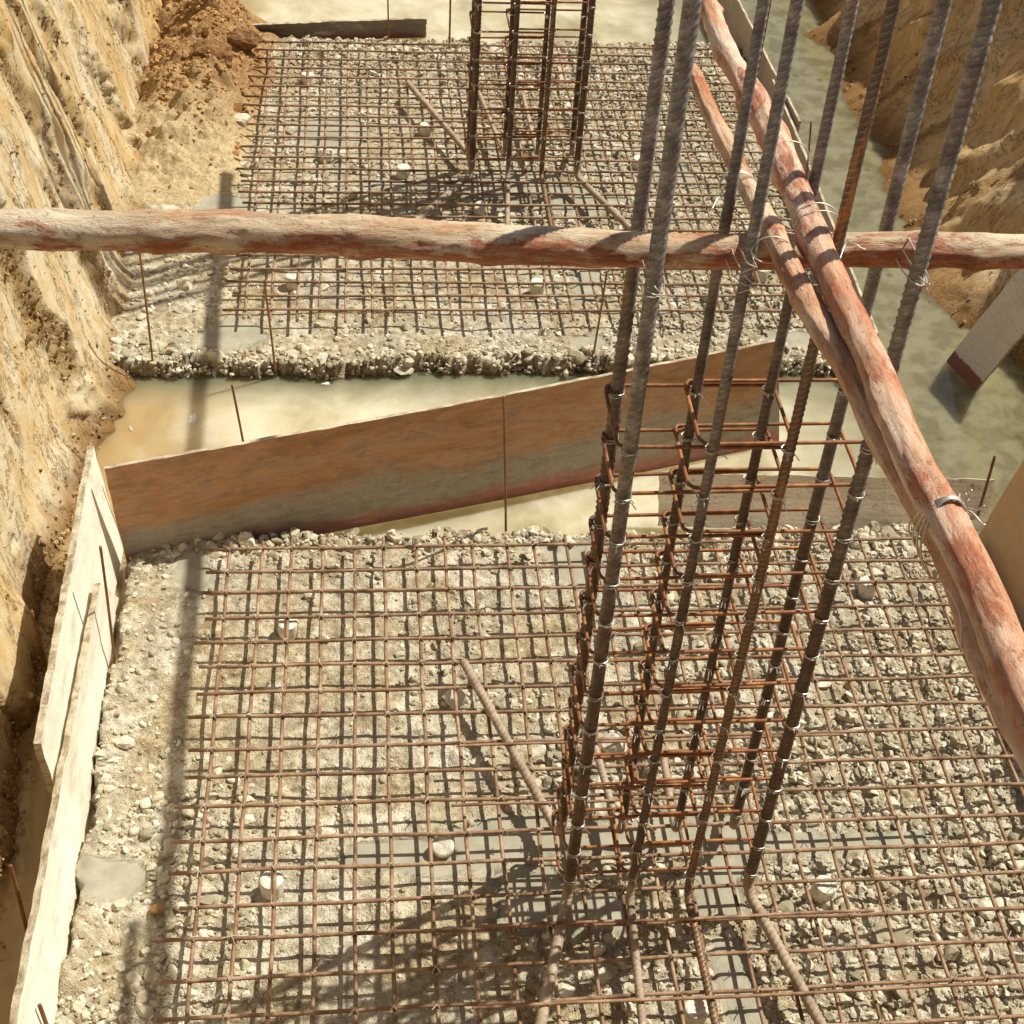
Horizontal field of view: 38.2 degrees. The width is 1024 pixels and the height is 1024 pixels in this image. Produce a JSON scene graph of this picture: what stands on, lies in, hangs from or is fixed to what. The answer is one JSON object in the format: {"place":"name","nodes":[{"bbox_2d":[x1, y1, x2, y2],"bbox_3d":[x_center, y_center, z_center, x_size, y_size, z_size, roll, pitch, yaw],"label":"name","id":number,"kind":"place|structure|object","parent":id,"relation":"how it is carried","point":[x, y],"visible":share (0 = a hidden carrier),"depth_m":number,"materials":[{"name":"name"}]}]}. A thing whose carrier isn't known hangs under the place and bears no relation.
{"place":"outdoors","nodes":[
{"label":"outdoors","id":0,"kind":"place"},
{"bbox_2d":[0,0,161,873],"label":"excavation bank","id":1,"kind":"structure","parent":0,"point":[27,383],"depth_m":7.79,"materials":[{"name":"brown soil"}]},
{"bbox_2d":[0,0,160,866],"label":"soil crumbs","id":2,"kind":"object","parent":1,"relation":"on","point":[29,337],"visible":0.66,"depth_m":7.65,"materials":[{"name":"brown soil"}]},
{"bbox_2d":[111,35,833,379],"bbox_3d":[-0.327,-2.167,10.350,4.910,0.496,4.600,-1,42,-6],"label":"lean concrete bed","id":3,"kind":"object","parent":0,"point":[224,332],"visible":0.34,"depth_m":9.26,"materials":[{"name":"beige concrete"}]},
{"bbox_2d":[132,0,283,205],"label":"soil heap","id":4,"kind":"object","parent":3,"relation":"on","point":[160,146],"visible":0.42,"depth_m":10.26,"materials":[{"name":"beige soil"}]},
{"bbox_2d":[133,0,268,191],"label":"soil crumbs","id":5,"kind":"object","parent":4,"relation":"on","point":[238,107],"visible":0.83,"depth_m":10.68,"materials":[{"name":"brown soil"}]},
{"bbox_2d":[190,39,233,68],"bbox_3d":[-2.170,-3.277,10.761,0.292,0.322,0.257,7,42,3],"label":"soil clod","id":6,"kind":"object","parent":4,"relation":"on","point":[220,50],"visible":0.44,"depth_m":10.65,"materials":[{"name":"brown soil"}]},
{"bbox_2d":[234,113,250,126],"bbox_3d":[-1.926,-2.785,10.517,0.142,0.093,0.118,-13,44,-18],"label":"stone block","id":7,"kind":"object","parent":4,"relation":"on","point":[242,119],"depth_m":10.48,"materials":[{"name":"white stone"}]},
{"bbox_2d":[227,27,263,50],"bbox_3d":[-2.018,-3.563,11.196,0.280,0.203,0.203,-1,42,-6],"label":"soil clod","id":8,"kind":"object","parent":4,"relation":"on","point":[244,39],"visible":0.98,"depth_m":11.12,"materials":[{"name":"brown soil"}]},
{"bbox_2d":[285,271,300,290],"bbox_3d":[-1.340,-1.414,9.054,0.094,0.091,0.095,27,46,24],"label":"concrete spacer","id":9,"kind":"object","parent":3,"relation":"on","point":[291,276],"visible":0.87,"depth_m":9.02,"materials":[{"name":"beige concrete"}]},
{"bbox_2d":[301,71,313,84],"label":"concrete spacer","id":10,"kind":"object","parent":3,"relation":"on","point":[304,80],"visible":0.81,"depth_m":11.08,"materials":[{"name":"grey concrete"}]},
{"bbox_2d":[319,148,332,162],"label":"concrete spacer","id":11,"kind":"object","parent":3,"relation":"on","point":[329,152],"visible":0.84,"depth_m":10.22,"materials":[{"name":"grey concrete"}]},
{"bbox_2d":[396,164,409,179],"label":"concrete spacer","id":12,"kind":"object","parent":3,"relation":"on","point":[402,175],"visible":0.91,"depth_m":10.11,"materials":[{"name":"beige concrete"}]},
{"bbox_2d":[420,121,431,136],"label":"concrete spacer","id":13,"kind":"object","parent":3,"relation":"on","point":[426,132],"visible":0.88,"depth_m":10.58,"materials":[{"name":"grey concrete"}]},
{"bbox_2d":[108,342,830,376],"bbox_3d":[-0.088,-0.885,8.673,4.561,0.211,0.248,-1,42,-6],"label":"rubble rim","id":14,"kind":"object","parent":3,"relation":"on","point":[292,356],"visible":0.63,"depth_m":8.52,"materials":[{"name":"stone"}]},
{"bbox_2d":[124,359,830,379],"bbox_3d":[-0.060,-0.817,8.643,4.458,0.142,0.140,-1,42,-6],"label":"rubble face","id":15,"kind":"object","parent":3,"relation":"attached to","point":[300,368],"visible":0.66,"depth_m":8.59},
{"bbox_2d":[474,201,487,215],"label":"concrete spacer","id":16,"kind":"object","parent":3,"relation":"on","point":[479,210],"visible":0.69,"depth_m":9.79,"materials":[{"name":"beige concrete"}]},
{"bbox_2d":[292,35,711,55],"bbox_3d":[0.017,-3.649,11.790,3.556,0.194,0.364,-1,42,-6],"label":"rubble rim","id":17,"kind":"object","parent":3,"relation":"on","point":[698,44],"visible":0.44,"depth_m":11.78,"materials":[{"name":"stone"}]},
{"bbox_2d":[222,38,829,324],"bbox_3d":[-0.008,-2.429,10.198,3.742,0.061,3.905,-1,42,-6],"label":"rebar mesh","id":18,"kind":"object","parent":3,"relation":"on","point":[369,192],"visible":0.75,"depth_m":10.12,"materials":[{"name":"metal"}]},
{"bbox_2d":[405,0,636,230],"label":"column cage","id":19,"kind":"object","parent":18,"relation":"on","point":[511,63],"depth_m":9.71,"materials":[{"name":"metal"}]},
{"bbox_2d":[530,277,544,294],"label":"concrete spacer","id":20,"kind":"object","parent":3,"relation":"on","point":[537,289],"visible":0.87,"depth_m":9.13,"materials":[{"name":"beige concrete"}]},
{"bbox_2d":[632,155,639,169],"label":"concrete spacer","id":21,"kind":"object","parent":3,"relation":"on","point":[635,165],"visible":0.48,"depth_m":10.38,"materials":[{"name":"beige concrete"}]},
{"bbox_2d":[753,270,768,282],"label":"concrete spacer","id":22,"kind":"object","parent":3,"relation":"on","point":[763,275],"visible":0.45,"depth_m":9.38,"materials":[{"name":"beige concrete"}]},
{"bbox_2d":[0,0,1023,1023],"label":"muddy water","id":23,"kind":"structure","parent":0,"point":[966,429],"depth_m":8.47,"materials":[{"name":"beige liquid"}]},
{"bbox_2d":[8,864,27,933],"bbox_3d":[-1.877,1.526,5.659,0.018,0.501,0.081,-8,43,-14],"label":"steel stake","id":24,"kind":"object","parent":23,"relation":"in","point":[17,892],"visible":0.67,"depth_m":5.61,"materials":[{"name":"brown metal"}]},
{"bbox_2d":[30,610,47,670],"bbox_3d":[-2.102,0.661,6.643,0.018,0.541,0.100,-20,47,-25],"label":"steel stake","id":25,"kind":"object","parent":23,"relation":"in","point":[39,638],"visible":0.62,"depth_m":6.58,"materials":[{"name":"brown metal"}]},
{"bbox_2d":[37,1003,48,1023],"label":"steel stake","id":26,"kind":"object","parent":23,"relation":"on","point":[42,1013],"visible":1,"depth_m":5.23,"materials":[{"name":"brown metal"}]},
{"bbox_2d":[0,440,100,960],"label":"soil crumbs","id":27,"kind":"object","parent":23,"relation":"on","point":[41,666],"visible":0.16,"depth_m":6.76,"materials":[{"name":"brown soil"}]},
{"bbox_2d":[9,582,118,1023],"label":"form board","id":28,"kind":"object","parent":23,"relation":"on","point":[45,946],"visible":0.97,"depth_m":5.78,"materials":[{"name":"brown wood"}]},
{"bbox_2d":[33,446,122,798],"bbox_3d":[-1.907,0.517,6.509,0.091,0.623,1.797,-1,42,-4],"label":"form board","id":29,"kind":"object","parent":23,"relation":"on","point":[94,528],"visible":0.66,"depth_m":6.40,"materials":[{"name":"brown wood"}]},
{"bbox_2d":[99,545,115,663],"bbox_3d":[-1.785,0.455,6.540,0.046,0.820,0.016,-8,43,-13],"label":"steel stake","id":30,"kind":"object","parent":23,"relation":"on","point":[107,602],"visible":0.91,"depth_m":6.49,"materials":[{"name":"metal"}]},
{"bbox_2d":[138,252,153,360],"bbox_3d":[-2.027,-1.083,8.212,0.022,0.870,0.017,-1,42,-6],"label":"steel stake","id":31,"kind":"object","parent":23,"relation":"on","point":[146,306],"visible":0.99,"depth_m":8.16,"materials":[{"name":"brown metal"}]},
{"bbox_2d":[188,413,196,424],"bbox_3d":[-1.768,-0.521,8.188,0.048,0.009,0.108,6,42,2],"label":"foam scrap","id":32,"kind":"object","parent":23,"relation":"on","point":[192,418],"visible":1,"depth_m":8.18,"materials":[{"name":"white plastic"}]},
{"bbox_2d":[231,384,243,441],"bbox_3d":[-1.437,-0.407,7.855,0.075,0.701,0.017,-28,51,-31],"label":"steel stake","id":33,"kind":"object","parent":23,"relation":"in","point":[237,412],"visible":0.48,"depth_m":7.74,"materials":[{"name":"metal"}]},
{"bbox_2d":[263,280,276,377],"bbox_3d":[-1.359,-1.007,8.317,0.047,0.690,0.016,3,42,-1],"label":"steel stake","id":34,"kind":"object","parent":23,"relation":"on","point":[270,328],"visible":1,"depth_m":8.29,"materials":[{"name":"brown metal"}]},
{"bbox_2d":[252,17,426,39],"bbox_3d":[-1.644,-3.837,11.825,1.938,0.230,0.036,-5,60,-10],"label":"form board","id":35,"kind":"object","parent":23,"relation":"on","point":[409,27],"visible":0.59,"depth_m":11.86,"materials":[{"name":"brown wood"}]},
{"bbox_2d":[387,0,388,39],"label":"steel stake","id":36,"kind":"object","parent":23,"relation":"on","point":[388,16],"visible":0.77,"depth_m":11.60,"materials":[{"name":"metal"}]},
{"bbox_2d":[104,340,779,562],"bbox_3d":[-0.193,-0.292,7.584,3.646,0.722,0.088,-12,44,-17],"label":"shuttering board","id":37,"kind":"object","parent":23,"relation":"on","point":[369,471],"visible":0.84,"depth_m":7.45,"materials":[{"name":"brown wood"}]},
{"bbox_2d":[448,0,450,48],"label":"steel stake","id":38,"kind":"object","parent":23,"relation":"on","point":[449,23],"visible":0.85,"depth_m":11.60,"materials":[{"name":"metal"}]},
{"bbox_2d":[502,395,506,531],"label":"steel stake","id":39,"kind":"object","parent":23,"relation":"on","point":[505,468],"visible":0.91,"depth_m":7.24,"materials":[{"name":"brown metal"}]},
{"bbox_2d":[592,270,607,354],"bbox_3d":[0.494,-1.075,8.510,0.046,0.740,0.016,3,42,-1],"label":"steel stake","id":40,"kind":"object","parent":23,"relation":"on","point":[600,312],"visible":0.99,"depth_m":8.44,"materials":[{"name":"brown metal"}]},
{"bbox_2d":[717,0,800,132],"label":"form board","id":41,"kind":"object","parent":23,"relation":"on","point":[738,22],"visible":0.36,"depth_m":11.86,"materials":[{"name":"brown wood"}]},
{"bbox_2d":[757,0,771,76],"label":"steel stake","id":42,"kind":"object","parent":23,"relation":"on","point":[765,32],"visible":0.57,"depth_m":11.21,"materials":[{"name":"brown metal"}]},
{"bbox_2d":[806,121,811,176],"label":"steel stake","id":43,"kind":"object","parent":23,"relation":"on","point":[809,148],"visible":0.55,"depth_m":9.79,"materials":[{"name":"metal"}]},
{"bbox_2d":[769,79,878,334],"bbox_3d":[2.031,-2.003,9.960,0.034,0.379,3.289,2,42,-6],"label":"form board","id":44,"kind":"object","parent":23,"relation":"on","point":[799,148],"visible":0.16,"depth_m":10.07,"materials":[{"name":"brown wood"}]},
{"bbox_2d":[658,474,994,531],"bbox_3d":[1.632,-0.049,7.689,1.763,0.292,0.036,1,13,-4],"label":"form board","id":45,"kind":"object","parent":23,"relation":"on","point":[884,507],"visible":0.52,"depth_m":7.68,"materials":[{"name":"brown wood"}]},
{"bbox_2d":[947,269,1023,391],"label":"leaning board","id":46,"kind":"object","parent":23,"relation":"in","point":[990,341],"visible":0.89,"depth_m":8.73,"materials":[{"name":"brown wood"}]},
{"bbox_2d":[977,455,995,514],"bbox_3d":[2.446,-0.068,7.690,0.020,0.541,0.063,-1,42,-6],"label":"steel stake","id":47,"kind":"object","parent":23,"relation":"on","point":[987,481],"visible":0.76,"depth_m":7.63,"materials":[{"name":"brown metal"}]},
{"bbox_2d":[978,460,1023,631],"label":"form board","id":48,"kind":"object","parent":23,"relation":"on","point":[1001,535],"visible":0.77,"depth_m":7.41,"materials":[{"name":"brown wood"}]},
{"bbox_2d":[54,521,1023,1023],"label":"lean concrete bed","id":49,"kind":"object","parent":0,"point":[102,878],"visible":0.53,"depth_m":6.23,"materials":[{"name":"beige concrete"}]},
{"bbox_2d":[116,735,135,748],"bbox_3d":[-1.661,0.989,6.364,0.084,0.034,0.061,9,42,6],"label":"stone block","id":50,"kind":"object","parent":49,"relation":"on","point":[125,742],"depth_m":6.35,"materials":[{"name":"beige stone"}]},
{"bbox_2d":[149,903,165,914],"bbox_3d":[-1.381,1.545,5.749,0.066,0.047,0.048,-13,44,-18],"label":"stone","id":51,"kind":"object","parent":49,"relation":"on","point":[157,908],"depth_m":5.74,"materials":[{"name":"stone"}]},
{"bbox_2d":[259,871,283,899],"bbox_3d":[-0.947,1.475,5.840,0.095,0.091,0.095,-26,50,-29],"label":"concrete spacer","id":52,"kind":"object","parent":49,"relation":"on","point":[265,882],"visible":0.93,"depth_m":5.81,"materials":[{"name":"grey concrete"}]},
{"bbox_2d":[278,619,297,639],"bbox_3d":[-1.042,0.542,6.880,0.095,0.091,0.095,-7,43,-12],"label":"concrete spacer","id":53,"kind":"object","parent":49,"relation":"on","point":[293,628],"visible":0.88,"depth_m":6.85,"materials":[{"name":"grey concrete"}]},
{"bbox_2d":[432,836,454,857],"bbox_3d":[-0.280,1.364,6.027,0.093,0.091,0.096,20,72,8],"label":"concrete spacer","id":54,"kind":"object","parent":49,"relation":"on","point":[443,846],"visible":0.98,"depth_m":5.99,"materials":[{"name":"grey concrete"}]},
{"bbox_2d":[441,685,467,709],"bbox_3d":[-0.257,0.839,6.655,0.092,0.096,0.094,-38,35,-13],"label":"concrete spacer","id":55,"kind":"object","parent":49,"relation":"on","point":[448,698],"visible":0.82,"depth_m":6.62,"materials":[{"name":"grey concrete"}]},
{"bbox_2d":[159,522,906,559],"bbox_3d":[0.087,0.181,7.482,3.952,0.224,0.238,-1,42,-6],"label":"rubble rim","id":56,"kind":"object","parent":49,"relation":"on","point":[244,539],"visible":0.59,"depth_m":7.41,"materials":[{"name":"stone"}]},
{"bbox_2d":[269,527,881,538],"bbox_3d":[0.218,0.153,7.575,4.254,0.142,0.144,-1,42,-6],"label":"rubble face","id":57,"kind":"object","parent":49,"relation":"attached to","point":[343,533],"visible":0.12,"depth_m":7.49},
{"bbox_2d":[150,532,1023,1023],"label":"rebar mesh","id":58,"kind":"object","parent":49,"relation":"on","point":[228,1016],"visible":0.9,"depth_m":6.18,"materials":[{"name":"metal"}]},
{"bbox_2d":[451,0,1008,1023],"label":"column cage","id":59,"kind":"object","parent":58,"relation":"on","point":[659,752],"depth_m":4.67,"materials":[{"name":"metal"}]},
{"bbox_2d":[0,207,1023,302],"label":"timber pole","id":60,"kind":"object","parent":59,"relation":"attached to","point":[362,237],"visible":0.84,"depth_m":3.88,"materials":[{"name":"red wood"}]},
{"bbox_2d":[691,63,1023,774],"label":"timber pole","id":61,"kind":"object","parent":60,"relation":"on","point":[807,304],"visible":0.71,"depth_m":3.52,"materials":[{"name":"wood"}]},
{"bbox_2d":[700,0,1023,748],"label":"timber pole","id":62,"kind":"object","parent":60,"relation":"on","point":[942,509],"visible":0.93,"depth_m":3.20,"materials":[{"name":"wood"}]},
{"bbox_2d":[601,733,626,752],"bbox_3d":[0.446,1.026,6.470,0.095,0.091,0.095,-23,36,22],"label":"concrete spacer","id":63,"kind":"object","parent":49,"relation":"on","point":[612,747],"visible":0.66,"depth_m":6.43,"materials":[{"name":"grey concrete"}]},
{"bbox_2d":[683,1000,708,1023],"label":"concrete spacer","id":64,"kind":"object","parent":49,"relation":"on","point":[696,1011],"visible":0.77,"depth_m":5.49,"materials":[{"name":"white concrete"}]},
{"bbox_2d":[810,875,836,902],"bbox_3d":[1.256,1.526,5.965,0.096,0.092,0.096,3,41,-10],"label":"concrete spacer","id":65,"kind":"object","parent":49,"relation":"on","point":[821,892],"visible":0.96,"depth_m":5.93,"materials":[{"name":"grey concrete"}]},
{"bbox_2d":[858,576,877,599],"bbox_3d":[1.757,0.375,7.301,0.094,0.091,0.096,17,37,22],"label":"concrete spacer","id":66,"kind":"object","parent":49,"relation":"on","point":[866,591],"visible":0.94,"depth_m":7.27,"materials":[{"name":"grey concrete"}]},
{"bbox_2d":[897,534,1023,840],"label":"rubble rim","id":67,"kind":"object","parent":49,"relation":"on","point":[1012,836],"visible":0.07,"depth_m":6.93,"materials":[{"name":"stone"}]},
{"bbox_2d":[804,0,1023,443],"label":"excavation bank","id":68,"kind":"structure","parent":0,"point":[998,104],"depth_m":10.51,"materials":[{"name":"brown soil"}]},
{"bbox_2d":[808,1,1023,361],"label":"soil crumbs","id":69,"kind":"object","parent":68,"relation":"on","point":[969,185],"visible":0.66,"depth_m":10.85,"materials":[{"name":"brown soil"}]},
{"bbox_2d":[845,57,1023,376],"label":"soil crumbs","id":70,"kind":"object","parent":68,"relation":"on","point":[849,59],"visible":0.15,"depth_m":9.09,"materials":[{"name":"brown soil"}]}
]}

